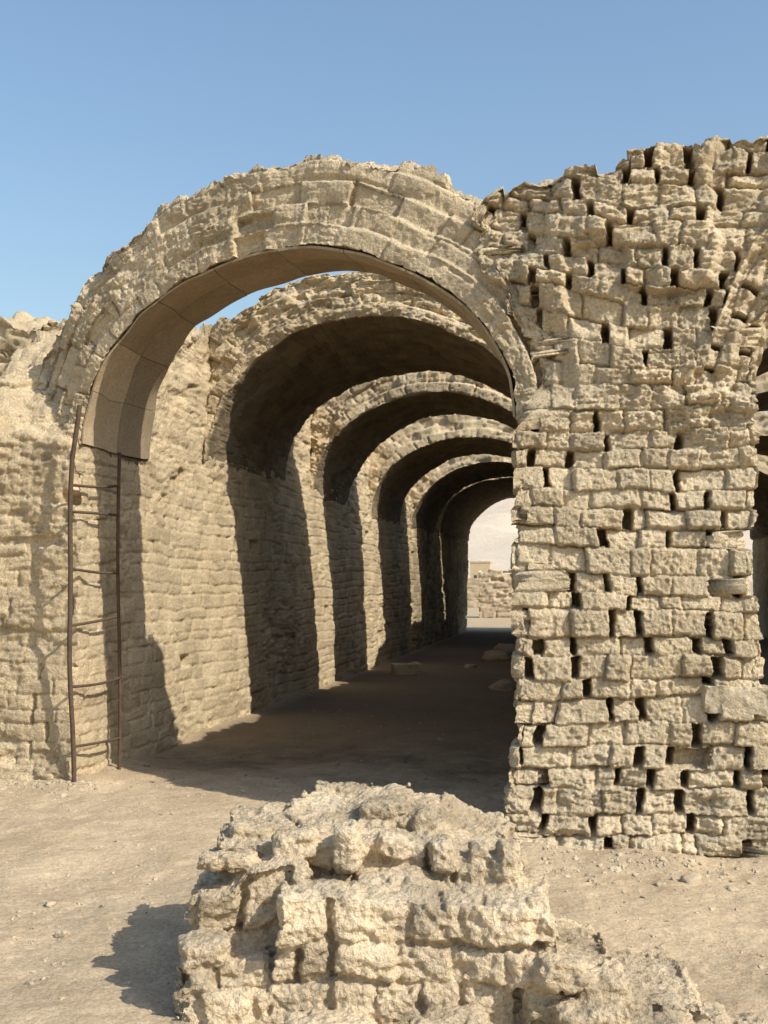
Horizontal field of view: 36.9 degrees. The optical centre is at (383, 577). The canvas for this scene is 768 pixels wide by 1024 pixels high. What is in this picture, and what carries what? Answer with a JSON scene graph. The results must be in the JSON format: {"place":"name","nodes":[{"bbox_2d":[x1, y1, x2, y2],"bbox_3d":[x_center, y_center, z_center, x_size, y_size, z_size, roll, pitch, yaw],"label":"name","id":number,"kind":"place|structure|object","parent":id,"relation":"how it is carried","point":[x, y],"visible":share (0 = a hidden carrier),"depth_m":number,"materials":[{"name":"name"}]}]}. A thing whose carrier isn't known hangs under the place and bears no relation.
{"place":"outdoors","nodes":[
{"label":"outdoors","id":0,"kind":"place"},
{"bbox_2d":[0,582,767,1023],"bbox_3d":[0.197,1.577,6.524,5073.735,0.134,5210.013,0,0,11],"label":"ground","id":1,"kind":"structure","parent":0,"point":[258,740],"depth_m":6.75,"materials":[{"name":"beige gravel"}]},
{"bbox_2d":[25,980,34,984],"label":"stone","id":2,"kind":"object","parent":1,"relation":"on","point":[28,982],"visible":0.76,"depth_m":4.51,"materials":[{"name":"beige stone"}]},
{"bbox_2d":[0,311,67,375],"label":"mud brick wall","id":3,"kind":"structure","parent":1,"relation":"on","point":[18,329],"depth_m":12.17,"materials":[{"name":"beige brick"}]},
{"bbox_2d":[45,901,55,906],"bbox_3d":[-1.634,1.596,5.625,0.049,0.029,0.054,0,0,11],"label":"stone","id":4,"kind":"object","parent":1,"relation":"on","point":[50,903],"visible":1,"depth_m":5.62,"materials":[{"name":"beige stone"}]},
{"bbox_2d":[54,929,70,937],"bbox_3d":[-1.443,1.595,5.154,0.072,0.041,0.053,0,0,11],"label":"stone","id":5,"kind":"object","parent":1,"relation":"on","point":[61,933],"visible":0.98,"depth_m":5.14,"materials":[{"name":"beige stone"}]},
{"bbox_2d":[0,323,468,780],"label":"mud brick wall","id":6,"kind":"structure","parent":1,"relation":"on","point":[243,593],"depth_m":11.01,"materials":[{"name":"beige brick"}]},
{"bbox_2d":[67,405,121,781],"bbox_3d":[-2.259,0.164,9.003,0.123,2.933,0.750,0,0,11],"label":"ladder","id":7,"kind":"object","parent":6,"relation":"attached to","point":[70,625],"visible":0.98,"depth_m":8.68,"materials":[{"name":"wood"}]},
{"bbox_2d":[41,154,596,464],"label":"brick arch","id":8,"kind":"structure","parent":6,"relation":"on","point":[164,283],"depth_m":8.31,"materials":[{"name":"beige brick"}]},
{"bbox_2d":[202,272,513,482],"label":"brick arch","id":9,"kind":"structure","parent":6,"relation":"on","point":[288,359],"depth_m":12.00,"materials":[{"name":"beige brick"}]},
{"bbox_2d":[309,371,517,505],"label":"brick arch","id":10,"kind":"structure","parent":6,"relation":"on","point":[352,429],"depth_m":16.25,"materials":[{"name":"beige brick"}]},
{"bbox_2d":[368,414,516,524],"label":"brick arch","id":11,"kind":"structure","parent":6,"relation":"on","point":[404,460],"depth_m":20.30,"materials":[{"name":"beige brick"}]},
{"bbox_2d":[409,454,514,533],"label":"brick arch","id":12,"kind":"structure","parent":6,"relation":"on","point":[433,491],"depth_m":25.30,"materials":[{"name":"beige brick"}]},
{"bbox_2d":[436,477,515,540],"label":"brick arch","id":13,"kind":"structure","parent":6,"relation":"on","point":[465,507],"depth_m":31.23,"materials":[{"name":"beige brick"}]},
{"bbox_2d":[391,662,421,674],"bbox_3d":[0.370,1.512,19.179,0.496,0.212,0.301,0,0,-13],"label":"fallen brick","id":14,"kind":"object","parent":1,"relation":"on","point":[412,668],"visible":0.99,"depth_m":19.06,"materials":[{"name":"beige brick"}]},
{"bbox_2d":[173,780,767,1023],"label":"ruined brick base","id":15,"kind":"object","parent":1,"relation":"on","point":[327,902],"visible":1,"depth_m":4.13,"materials":[{"name":"beige brick"}]},
{"bbox_2d":[464,664,476,667],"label":"stone","id":16,"kind":"object","parent":1,"relation":"on","point":[470,666],"visible":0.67,"depth_m":20.40,"materials":[{"name":"beige stone"}]},
{"bbox_2d":[467,578,478,607],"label":"mud brick wall","id":17,"kind":"structure","parent":1,"relation":"on","point":[472,592],"depth_m":62.20,"materials":[{"name":"beige brick"}]},
{"bbox_2d":[469,561,492,578],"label":"mud house","id":18,"kind":"structure","parent":1,"relation":"on","point":[477,566],"depth_m":240.10,"materials":[{"name":"brick"}]},
{"bbox_2d":[478,568,514,617],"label":"mud brick wall","id":19,"kind":"structure","parent":1,"relation":"on","point":[495,590],"depth_m":46.00,"materials":[{"name":"beige brick"}]},
{"bbox_2d":[481,650,511,660],"bbox_3d":[2.207,1.576,22.459,0.615,0.356,0.541,0,0,11],"label":"stone","id":20,"kind":"object","parent":1,"relation":"on","point":[492,655],"visible":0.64,"depth_m":22.24,"materials":[{"name":"beige stone"}]},
{"bbox_2d":[488,679,516,690],"bbox_3d":[1.704,1.574,16.436,0.346,0.243,0.415,0,0,-35],"label":"stone","id":21,"kind":"object","parent":1,"relation":"on","point":[504,685],"visible":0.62,"depth_m":16.33,"materials":[{"name":"beige stone"}]},
{"bbox_2d":[493,643,515,652],"bbox_3d":[2.648,1.567,24.861,0.577,0.316,0.491,0,0,11],"label":"stone","id":22,"kind":"object","parent":1,"relation":"on","point":[506,647],"visible":0.5,"depth_m":24.70,"materials":[{"name":"beige stone"}]},
{"bbox_2d":[471,135,767,858],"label":"mud brick pier","id":23,"kind":"structure","parent":1,"relation":"on","point":[633,615],"depth_m":6.95,"materials":[{"name":"beige brick"}]},
{"bbox_2d":[700,680,767,716],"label":"stone block","id":24,"kind":"structure","parent":23,"relation":"in","point":[747,699],"depth_m":6.61,"materials":[{"name":"stone"}]},
{"bbox_2d":[652,881,665,886],"bbox_3d":[1.426,1.596,5.935,0.078,0.060,0.064,0,0,-30],"label":"stone","id":25,"kind":"object","parent":1,"relation":"on","point":[658,884],"visible":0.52,"depth_m":5.92,"materials":[{"name":"beige stone"}]},
{"bbox_2d":[680,873,701,884],"bbox_3d":[1.607,1.588,6.018,0.149,0.080,0.102,0,0,-36],"label":"stone","id":26,"kind":"object","parent":1,"relation":"on","point":[690,879],"visible":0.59,"depth_m":5.98,"materials":[{"name":"beige stone"}]},
{"bbox_2d":[723,885,738,891],"bbox_3d":[1.765,1.594,5.858,0.082,0.052,0.086,0,0,-28],"label":"stone","id":27,"kind":"object","parent":1,"relation":"on","point":[730,888],"visible":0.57,"depth_m":5.83,"materials":[{"name":"beige stone"}]},
{"bbox_2d":[752,536,767,636],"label":"mud brick wall","id":28,"kind":"structure","parent":1,"relation":"on","point":[760,567],"depth_m":31.93,"materials":[{"name":"beige brick"}]},
{"bbox_2d":[710,308,767,381],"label":"brick arch","id":29,"kind":"structure","parent":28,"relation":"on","point":[762,340],"depth_m":7.11,"materials":[{"name":"beige brick"}]},
{"bbox_2d":[750,454,767,539],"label":"brick arch","id":30,"kind":"structure","parent":28,"relation":"on","point":[760,527],"depth_m":28.83,"materials":[{"name":"beige brick"}]},
{"bbox_2d":[752,412,767,455],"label":"brick arch","id":31,"kind":"structure","parent":28,"relation":"on","point":[760,419],"depth_m":20.29,"materials":[{"name":"beige brick"}]},
{"bbox_2d":[755,372,767,411],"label":"brick arch","id":32,"kind":"structure","parent":28,"relation":"on","point":[761,383],"depth_m":15.51,"materials":[{"name":"beige brick"}]},
{"bbox_2d":[0,0,767,411],"label":"sky","id":33,"kind":"structure","parent":0,"point":[112,112],"materials":[{"name":"blue"}]},
{"bbox_2d":[468,498,752,581],"bbox_3d":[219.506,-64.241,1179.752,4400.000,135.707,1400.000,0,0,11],"label":"hill","id":34,"kind":"structure","parent":0,"point":[493,534],"depth_m":831.90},
{"bbox_3d":[4.118,-0.318,21.028,1.507,4.204,27.603,0,0,11],"label":"mud brick wall","id":35,"kind":"object","parent":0,"visible":0},
{"bbox_2d":[756,340,767,376],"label":"brick arch","id":36,"kind":"structure","parent":35,"relation":"on","point":[762,368],"depth_m":12.29,"materials":[{"name":"brown brick"}]}
]}

